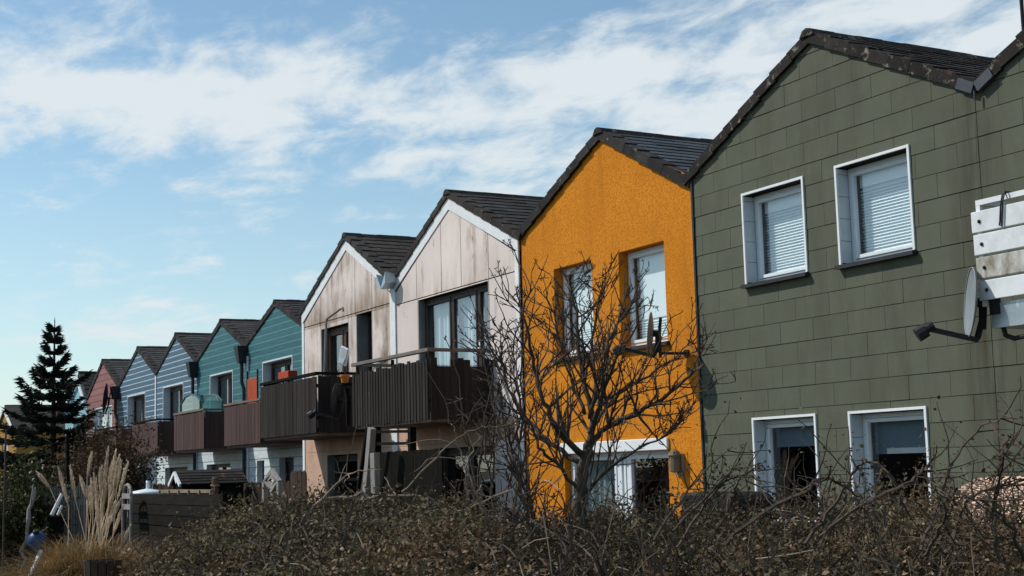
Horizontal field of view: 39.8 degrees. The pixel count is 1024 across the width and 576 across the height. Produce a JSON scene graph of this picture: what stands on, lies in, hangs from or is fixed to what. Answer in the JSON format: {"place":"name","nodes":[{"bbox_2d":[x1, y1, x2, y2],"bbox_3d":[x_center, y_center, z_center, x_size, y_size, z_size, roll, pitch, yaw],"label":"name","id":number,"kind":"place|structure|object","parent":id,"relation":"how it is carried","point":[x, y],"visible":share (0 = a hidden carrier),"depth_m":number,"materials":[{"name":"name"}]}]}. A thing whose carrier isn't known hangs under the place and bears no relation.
{"place":"outdoors","nodes":[
{"label":"outdoors","id":0,"kind":"place"},
{"bbox_2d":[0,405,64,496],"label":"terraced house","id":1,"kind":"structure","parent":0,"point":[13,422],"depth_m":142.22,"materials":[{"name":"stone"}]},
{"bbox_2d":[63,371,96,436],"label":"terraced house","id":2,"kind":"structure","parent":0,"point":[83,390],"depth_m":61.52,"materials":[{"name":"wood"}]},
{"bbox_2d":[64,359,130,457],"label":"terraced house","id":3,"kind":"structure","parent":0,"point":[109,372],"depth_m":57.81,"materials":[{"name":"wood"}]},
{"bbox_2d":[94,405,112,428],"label":"balcony door","id":4,"kind":"structure","parent":3,"relation":"in","point":[107,415],"depth_m":57.93,"materials":[{"name":"white plastic"}]},
{"bbox_2d":[96,346,167,488],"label":"terraced house","id":5,"kind":"structure","parent":0,"point":[135,388],"depth_m":52.70,"materials":[{"name":"blue wood"}]},
{"bbox_2d":[86,383,120,413],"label":"satellite dish","id":6,"kind":"object","parent":5,"relation":"attached to","point":[106,398],"visible":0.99,"depth_m":55.00,"materials":[{"name":"metal"}]},
{"bbox_2d":[127,392,145,428],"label":"balcony door","id":7,"kind":"structure","parent":5,"relation":"in","point":[143,397],"depth_m":53.20,"materials":[{"name":"white wood"}]},
{"bbox_2d":[132,332,210,484],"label":"terraced house","id":8,"kind":"structure","parent":0,"point":[176,371],"depth_m":47.64,"materials":[{"name":"blue wood"}]},
{"bbox_2d":[163,382,183,420],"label":"balcony door","id":9,"kind":"structure","parent":8,"relation":"in","point":[180,388],"depth_m":48.84,"materials":[{"name":"white wood"}]},
{"bbox_2d":[170,467,187,476],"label":"window","id":10,"kind":"structure","parent":8,"relation":"in","point":[176,468],"depth_m":48.13,"materials":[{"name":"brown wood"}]},
{"bbox_2d":[173,318,259,477],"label":"terraced house","id":11,"kind":"structure","parent":0,"point":[221,360],"depth_m":42.94,"materials":[{"name":"teal wood"}]},
{"bbox_2d":[180,393,222,411],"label":"mini greenhouse","id":12,"kind":"object","parent":11,"relation":"on","point":[200,404],"visible":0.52,"depth_m":42.92,"materials":[{"name":"clear plastic"}]},
{"bbox_2d":[212,464,229,469],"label":"window","id":13,"kind":"structure","parent":11,"relation":"in","point":[223,466],"depth_m":43.79,"materials":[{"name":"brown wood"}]},
{"bbox_2d":[210,370,232,410],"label":"balcony door","id":14,"kind":"structure","parent":11,"relation":"in","point":[229,377],"depth_m":43.68,"materials":[{"name":"white wood"}]},
{"bbox_2d":[223,299,304,482],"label":"terraced house","id":15,"kind":"structure","parent":0,"point":[273,342],"depth_m":38.78,"materials":[{"name":"wood"}]},
{"bbox_2d":[246,369,258,403],"bbox_3d":[-6.965,3.148,37.976,0.040,1.883,0.911,2,-8,-28],"label":"privacy screen","id":16,"kind":"object","parent":15,"relation":"on","point":[252,389],"visible":0.45,"depth_m":38.02,"materials":[{"name":"orange fabric"}]},
{"bbox_2d":[262,355,292,386],"bbox_3d":[-6.317,3.053,38.966,0.314,2.230,2.490,2,-8,-28],"label":"balcony door","id":17,"kind":"structure","parent":15,"relation":"in","point":[286,363],"depth_m":39.43,"materials":[{"name":"white wood"}]},
{"bbox_2d":[278,370,296,382],"bbox_3d":[-5.686,2.953,35.913,0.250,1.674,0.760,2,-8,-28],"label":"flower box","id":18,"kind":"object","parent":15,"relation":"attached to","point":[286,374],"visible":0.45,"depth_m":35.72,"materials":[{"name":"red plastic"}]},
{"bbox_2d":[285,457,293,481],"bbox_3d":[-5.890,5.067,38.135,0.082,0.996,1.146,2,-8,-28],"label":"window","id":19,"kind":"structure","parent":15,"relation":"in","point":[287,460],"depth_m":38.52,"materials":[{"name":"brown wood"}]},
{"bbox_2d":[0,0,1023,412],"label":"sky","id":20,"kind":"structure","parent":0,"point":[167,167],"materials":[{"name":"blue"}]},
{"bbox_2d":[159,508,1018,575],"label":"bank","id":21,"kind":"structure","parent":0,"point":[203,567],"depth_m":6.75,"materials":[{"name":"brown soil"}]},
{"bbox_2d":[302,366,520,530],"bbox_3d":[-0.498,0.846,7.090,1.098,0.924,0.546,0,-7,-10],"label":"bramble","id":22,"kind":"object","parent":21,"relation":"on","point":[474,491],"visible":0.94,"depth_m":7.14,"materials":[{"name":"brown plant"}]},
{"bbox_2d":[69,376,1023,575],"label":"hedge","id":23,"kind":"object","parent":21,"relation":"on","point":[438,526],"visible":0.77,"depth_m":6.62,"materials":[{"name":"brown plant"}]},
{"bbox_2d":[323,490,433,501],"bbox_3d":[-0.744,1.165,7.883,0.645,0.083,0.050,-1,-7,-4],"label":"bleached branch","id":24,"kind":"object","parent":23,"relation":"on","point":[351,497],"visible":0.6,"depth_m":7.87,"materials":[{"name":"brown wood"}]},
{"bbox_2d":[861,394,1023,575],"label":"bramble","id":25,"kind":"object","parent":23,"relation":"on","point":[1014,539],"visible":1,"depth_m":5.11,"materials":[{"name":"brown plant"}]},
{"bbox_2d":[151,407,1023,575],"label":"bramble","id":26,"kind":"object","parent":21,"relation":"on","point":[536,563],"depth_m":5.65,"materials":[{"name":"brown plant"}]},
{"bbox_2d":[442,236,735,538],"bbox_3d":[0.398,0.688,7.948,1.612,1.968,1.308,-2,-7,1],"label":"bare tree","id":27,"kind":"object","parent":21,"relation":"on","point":[562,431],"visible":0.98,"depth_m":7.87,"materials":[{"name":"brown plant"}]},
{"bbox_2d":[653,397,798,547],"bbox_3d":[1.017,0.810,6.238,0.747,0.666,0.554,-8,-10,41],"label":"bramble","id":28,"kind":"object","parent":21,"relation":"on","point":[712,492],"visible":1,"depth_m":6.27,"materials":[{"name":"brown plant"}]},
{"bbox_2d":[517,127,790,525],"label":"terraced house","id":29,"kind":"structure","parent":0,"point":[626,193],"depth_m":20.64,"materials":[{"name":"orange plaster"},{"name":"dark roof tile"},{"name":"white plastic"}]},
{"bbox_2d":[552,263,595,362],"bbox_3d":[1.046,0.370,21.642,0.364,1.460,1.220,2,-8,-28],"label":"window","id":30,"kind":"structure","parent":29,"relation":"in","point":[567,271],"depth_m":21.89,"materials":[{"name":"glass"}]},
{"bbox_2d":[571,450,667,518],"bbox_3d":[1.668,3.200,20.461,0.222,1.686,2.776,2,-8,-28],"label":"patio door","id":31,"kind":"structure","parent":29,"relation":"in","point":[625,474],"depth_m":20.54,"materials":[{"name":"white plastic"}]},
{"bbox_2d":[623,244,669,351],"bbox_3d":[1.943,0.140,20.005,0.364,1.450,1.260,2,-8,-28],"label":"window","id":32,"kind":"structure","parent":29,"relation":"in","point":[654,278],"depth_m":20.21,"materials":[{"name":"glass"}]},
{"bbox_2d":[612,312,688,357],"bbox_3d":[1.831,0.638,18.943,0.922,0.622,0.575,2,-8,-28],"label":"satellite dish","id":33,"kind":"object","parent":29,"relation":"attached to","point":[651,332],"visible":0.92,"depth_m":18.80,"materials":[{"name":"grey paint"}]},
{"bbox_2d":[667,449,684,474],"bbox_3d":[2.178,2.324,18.935,0.188,0.350,0.184,2,-8,-28],"label":"wall lantern","id":34,"kind":"object","parent":29,"relation":"attached to","point":[674,462],"depth_m":18.88,"materials":[{"name":"beige metal"}]},
{"bbox_2d":[681,28,1001,521],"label":"terraced house","id":35,"kind":"structure","parent":0,"point":[831,278],"depth_m":16.40,"materials":[{"name":"green tile"}]},
{"bbox_2d":[740,176,809,288],"bbox_3d":[3.321,-0.662,17.445,0.379,1.214,1.230,2,-8,-28],"label":"window","id":36,"kind":"structure","parent":35,"relation":"in","point":[785,209],"depth_m":17.71,"materials":[{"name":"white plastic"}]},
{"bbox_2d":[751,413,820,521],"bbox_3d":[3.397,2.250,17.069,0.325,1.419,1.230,2,-8,-28],"label":"window","id":37,"kind":"structure","parent":35,"relation":"in","point":[787,430],"depth_m":17.49,"materials":[{"name":"white plastic"}]},
{"bbox_2d":[834,144,917,269],"bbox_3d":[4.157,-0.884,15.918,0.379,1.219,1.240,2,-8,-28],"label":"window","id":38,"kind":"structure","parent":35,"relation":"in","point":[886,184],"depth_m":16.15,"materials":[{"name":"white plastic"}]},
{"bbox_2d":[847,406,931,509],"bbox_3d":[4.236,2.033,15.537,0.325,1.414,1.250,2,-8,-28],"label":"window","id":39,"kind":"structure","parent":35,"relation":"in","point":[892,429],"depth_m":15.88,"materials":[{"name":"white plastic"}]},
{"label":"ground","id":40,"kind":"structure","parent":0,"visible":0},
{"bbox_2d":[1,429,6,575],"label":"thin pole","id":41,"kind":"object","parent":40,"relation":"on","point":[3,530],"visible":1,"depth_m":22.36,"materials":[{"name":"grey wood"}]},
{"bbox_2d":[18,484,36,574],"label":"driftwood pole","id":42,"kind":"object","parent":40,"relation":"on","point":[28,514],"visible":0.91,"depth_m":23.26,"materials":[{"name":"grey wood"}]},
{"bbox_2d":[0,471,58,570],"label":"evergreen shrub","id":43,"kind":"object","parent":40,"relation":"on","point":[8,543],"visible":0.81,"depth_m":23.75,"materials":[{"name":"green plant"}]},
{"bbox_2d":[31,549,42,571],"bbox_3d":[-7.688,4.484,22.758,0.277,0.546,0.162,1,-8,-18],"label":"white plank","id":44,"kind":"object","parent":40,"relation":"on","point":[38,556],"visible":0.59,"depth_m":22.74,"materials":[{"name":"paint"}]},
{"bbox_2d":[27,527,48,549],"bbox_3d":[-7.724,4.080,23.046,0.309,0.368,0.569,0,-8,-15],"label":"buoy","id":45,"kind":"object","parent":44,"relation":"on","point":[37,535],"visible":0.86,"depth_m":22.81,"materials":[{"name":"blue plastic"}]},
{"bbox_2d":[0,443,80,574],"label":"evergreen shrub","id":46,"kind":"object","parent":40,"relation":"on","point":[27,486],"visible":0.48,"depth_m":24.72,"materials":[{"name":"green plant"}]},
{"bbox_2d":[43,516,63,559],"bbox_3d":[-7.837,4.422,24.183,0.280,1.021,0.300,2,-8,-28],"label":"wooden box","id":47,"kind":"object","parent":40,"relation":"on","point":[56,523],"visible":0.46,"depth_m":24.09,"materials":[{"name":"brown wood"}]},
{"bbox_2d":[50,493,62,515],"bbox_3d":[-7.756,3.690,24.119,0.222,0.380,0.068,1,-8,-18],"label":"leaning pole","id":48,"kind":"object","parent":47,"relation":"on","point":[55,507],"visible":0.88,"depth_m":24.09,"materials":[{"name":"white metal"}]},
{"bbox_2d":[36,482,85,566],"bbox_3d":[-7.888,4.224,24.865,0.963,1.591,0.061,-3,-7,8],"label":"picket fence","id":49,"kind":"object","parent":40,"relation":"on","point":[81,502],"visible":0.38,"depth_m":24.85,"materials":[{"name":"grey wood"}]},
{"bbox_2d":[0,319,132,537],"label":"spruce tree","id":50,"kind":"object","parent":40,"relation":"on","point":[58,395],"visible":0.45,"depth_m":38.55,"materials":[{"name":"green plant"}]},
{"bbox_2d":[66,436,70,555],"bbox_3d":[-8.141,3.940,25.973,0.122,2.453,0.069,1,-8,-17],"label":"thin pole","id":51,"kind":"object","parent":40,"relation":"on","point":[67,459],"visible":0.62,"depth_m":26.03,"materials":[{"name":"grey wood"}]},
{"bbox_2d":[1,445,158,575],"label":"pampas grass","id":52,"kind":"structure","parent":40,"relation":"on","point":[78,554],"depth_m":21.25,"materials":[{"name":"beige plant"}]},
{"bbox_2d":[34,424,131,548],"bbox_3d":[-9.804,4.550,32.159,2.173,2.924,2.371,-3,-7,8],"label":"dry creeper","id":53,"kind":"object","parent":40,"relation":"on","point":[77,471],"visible":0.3,"depth_m":32.00,"materials":[{"name":"beige plant"}]},
{"bbox_2d":[0,542,165,575],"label":"dry grass","id":54,"kind":"structure","parent":40,"relation":"on","point":[17,573],"depth_m":22.04,"materials":[{"name":"brown plant"}]},
{"bbox_2d":[83,559,121,575],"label":"planter tub","id":55,"kind":"object","parent":40,"relation":"on","point":[102,567],"visible":1,"depth_m":18.71,"materials":[{"name":"brown wood"}]},
{"bbox_2d":[48,405,173,547],"bbox_3d":[-9.847,4.604,34.785,2.973,3.493,3.046,2,-8,-28],"label":"dry creeper","id":56,"kind":"object","parent":40,"relation":"on","point":[135,482],"visible":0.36,"depth_m":34.69,"materials":[{"name":"brown plant"}]},
{"bbox_2d":[121,483,132,555],"bbox_3d":[-7.378,4.522,27.136,0.064,1.553,0.723,2,-8,-28],"label":"garden trellis","id":57,"kind":"object","parent":40,"relation":"on","point":[128,495],"visible":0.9,"depth_m":27.11,"materials":[{"name":"grey wood"}]},
{"bbox_2d":[132,464,151,490],"bbox_3d":[-9.372,5.432,35.788,0.497,2.063,0.510,2,-8,-28],"label":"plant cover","id":58,"kind":"object","parent":40,"relation":"on","point":[143,477],"visible":0.09,"depth_m":35.74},
{"bbox_2d":[133,481,165,503],"bbox_3d":[-7.332,4.681,28.508,0.719,1.585,0.719,2,-8,-28],"label":"parasol base","id":59,"kind":"object","parent":40,"relation":"on","point":[147,490],"visible":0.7,"depth_m":28.36,"materials":[{"name":"white plastic"}]},
{"bbox_2d":[125,489,234,555],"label":"timber wall","id":60,"kind":"structure","parent":40,"relation":"on","point":[151,513],"depth_m":25.58,"materials":[{"name":"brown wood"}]},
{"bbox_2d":[168,469,247,514],"bbox_3d":[-6.371,4.705,29.652,1.460,1.778,0.906,2,-8,-28],"label":"garden hutch","id":61,"kind":"object","parent":40,"relation":"on","point":[229,479],"visible":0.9,"depth_m":29.54,"materials":[{"name":"brown wood"}]},
{"bbox_2d":[210,477,219,493],"bbox_3d":[-5.353,4.225,25.519,0.175,1.621,0.175,6,-10,-44],"label":"wooden post","id":62,"kind":"object","parent":40,"relation":"on","point":[215,485],"visible":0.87,"depth_m":25.56,"materials":[{"name":"brown wood"}]},
{"bbox_2d":[153,470,307,510],"bbox_3d":[-6.634,5.046,32.069,0.097,1.693,11.460,2,-8,-28],"label":"garden fence","id":63,"kind":"object","parent":40,"relation":"on","point":[299,475],"visible":0.17,"depth_m":28.06,"materials":[{"name":"brown wood"}]},
{"bbox_2d":[262,468,282,510],"bbox_3d":[-3.754,3.698,22.189,0.080,1.730,0.776,2,-8,-28],"label":"garden ornament","id":64,"kind":"object","parent":40,"relation":"on","point":[275,484],"visible":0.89,"depth_m":22.21,"materials":[{"name":"grey wood"}]},
{"bbox_2d":[260,232,415,512],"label":"terraced house","id":65,"kind":"structure","parent":40,"relation":"on","point":[359,326],"depth_m":29.46,"materials":[{"name":"white wood"}]},
{"bbox_2d":[307,383,351,419],"bbox_3d":[-3.542,2.221,27.570,0.710,0.722,0.667,-6,-9,33],"label":"satellite dish","id":66,"kind":"object","parent":65,"relation":"attached to","point":[337,402],"visible":0.95,"depth_m":27.38,"materials":[{"name":"metal"}]},
{"bbox_2d":[323,307,343,375],"bbox_3d":[-3.538,1.586,28.135,0.050,2.325,1.088,2,-8,-28],"label":"bent pole","id":67,"kind":"object","parent":65,"relation":"on","point":[326,320],"visible":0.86,"depth_m":28.56,"materials":[{"name":"grey metal"}]},
{"bbox_2d":[328,325,348,375],"bbox_3d":[-3.603,1.885,30.151,0.082,2.146,1.576,2,-8,-28],"label":"balcony door","id":68,"kind":"structure","parent":65,"relation":"in","point":[343,330],"depth_m":30.51,"materials":[{"name":"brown wood"}]},
{"bbox_2d":[338,346,348,410],"bbox_3d":[-3.196,1.847,26.965,0.318,1.493,0.125,-6,-9,34],"label":"tilted panel","id":69,"kind":"object","parent":65,"relation":"on","point":[343,355],"visible":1,"depth_m":27.00,"materials":[{"name":"white paint"}]},
{"bbox_2d":[338,374,351,424],"bbox_3d":[-3.128,2.128,26.916,0.300,0.958,0.240,2,-8,-28],"label":"flower pot","id":70,"kind":"object","parent":65,"relation":"on","point":[344,379],"visible":0.98,"depth_m":26.88,"materials":[{"name":"orange ceramic"}]},
{"bbox_2d":[335,454,357,503],"bbox_3d":[-3.356,4.436,29.529,0.080,1.916,1.696,2,-8,-28],"label":"patio door","id":71,"kind":"structure","parent":65,"relation":"in","point":[351,457],"depth_m":30.08,"materials":[{"name":"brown wood"}]},
{"bbox_2d":[368,314,371,370],"bbox_3d":[-2.744,1.457,28.804,0.078,1.906,0.806,2,-8,-28],"label":"window","id":72,"kind":"structure","parent":65,"relation":"in","point":[369,316],"depth_m":29.12,"materials":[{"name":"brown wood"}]},
{"bbox_2d":[356,427,367,503],"bbox_3d":[-2.645,3.597,24.142,0.060,2.389,1.077,2,-8,-28],"label":"timber prop","id":73,"kind":"object","parent":40,"relation":"on","point":[360,474],"visible":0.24,"depth_m":23.97,"materials":[{"name":"grey wood"}]},
{"bbox_2d":[361,427,375,505],"bbox_3d":[-2.433,3.523,23.547,0.100,2.390,0.760,2,-8,-28],"label":"timber prop","id":74,"kind":"object","parent":40,"relation":"on","point":[370,440],"visible":0.45,"depth_m":23.43,"materials":[{"name":"grey wood"}]},
{"bbox_2d":[370,453,380,505],"bbox_3d":[-2.172,3.611,22.637,0.100,1.937,0.219,2,-8,-28],"label":"timber prop","id":75,"kind":"object","parent":40,"relation":"on","point":[374,464],"visible":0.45,"depth_m":22.68,"materials":[{"name":"grey wood"}]},
{"bbox_2d":[374,427,416,452],"bbox_3d":[-1.999,3.561,24.203,0.120,2.423,1.623,2,-8,-28],"label":"balcony stair","id":76,"kind":"object","parent":40,"relation":"on","point":[411,431],"visible":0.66,"depth_m":24.04,"materials":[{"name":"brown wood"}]},
{"bbox_2d":[377,448,443,509],"bbox_3d":[-1.636,3.619,22.956,0.094,1.970,2.545,2,-8,-28],"label":"garden fence","id":77,"kind":"object","parent":40,"relation":"on","point":[395,465],"visible":0.39,"depth_m":22.88,"materials":[{"name":"brown wood"}]},
{"bbox_2d":[351,189,543,519],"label":"terraced house","id":78,"kind":"structure","parent":40,"relation":"on","point":[459,248],"depth_m":24.95,"materials":[{"name":"wood"}]},
{"bbox_2d":[425,283,489,411],"bbox_3d":[-0.878,1.152,25.221,0.286,2.196,2.836,2,-8,-28],"label":"balcony door","id":79,"kind":"structure","parent":78,"relation":"in","point":[449,314],"depth_m":25.45,"materials":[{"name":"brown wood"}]},
{"bbox_2d":[444,446,492,513],"bbox_3d":[-0.637,3.725,24.571,0.082,1.916,2.296,2,-8,-28],"label":"patio door","id":80,"kind":"structure","parent":78,"relation":"in","point":[450,452],"depth_m":25.09,"materials":[{"name":"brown wood"}]},
{"bbox_2d":[681,491,775,533],"bbox_3d":[2.394,2.893,15.523,0.600,1.299,0.968,2,-8,-28],"label":"covered box","id":81,"kind":"object","parent":40,"relation":"on","point":[714,501],"visible":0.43,"depth_m":15.27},
{"bbox_2d":[947,476,1023,526],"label":"wicker hood","id":82,"kind":"object","parent":40,"relation":"on","point":[964,487],"visible":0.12,"depth_m":10.86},
{"bbox_2d":[971,0,1023,476],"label":"terraced house","id":83,"kind":"structure","parent":40,"relation":"on","point":[998,250],"depth_m":14.07,"materials":[{"name":"green tile"}]},
{"bbox_2d":[913,267,1000,342],"bbox_3d":[4.182,0.154,13.322,0.666,0.722,0.615,1,-8,-17],"label":"satellite dish","id":84,"kind":"object","parent":83,"relation":"attached to","point":[972,302],"visible":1,"depth_m":13.37,"materials":[{"name":"grey paint"}]},
{"bbox_2d":[999,191,1010,225],"bbox_3d":[4.553,-0.734,13.045,0.141,0.330,0.073,-2,-7,5],"label":"cable loop","id":85,"kind":"object","parent":83,"relation":"hanging from","point":[1001,208],"visible":1,"depth_m":13.05,"materials":[{"name":"plastic"}]}
]}

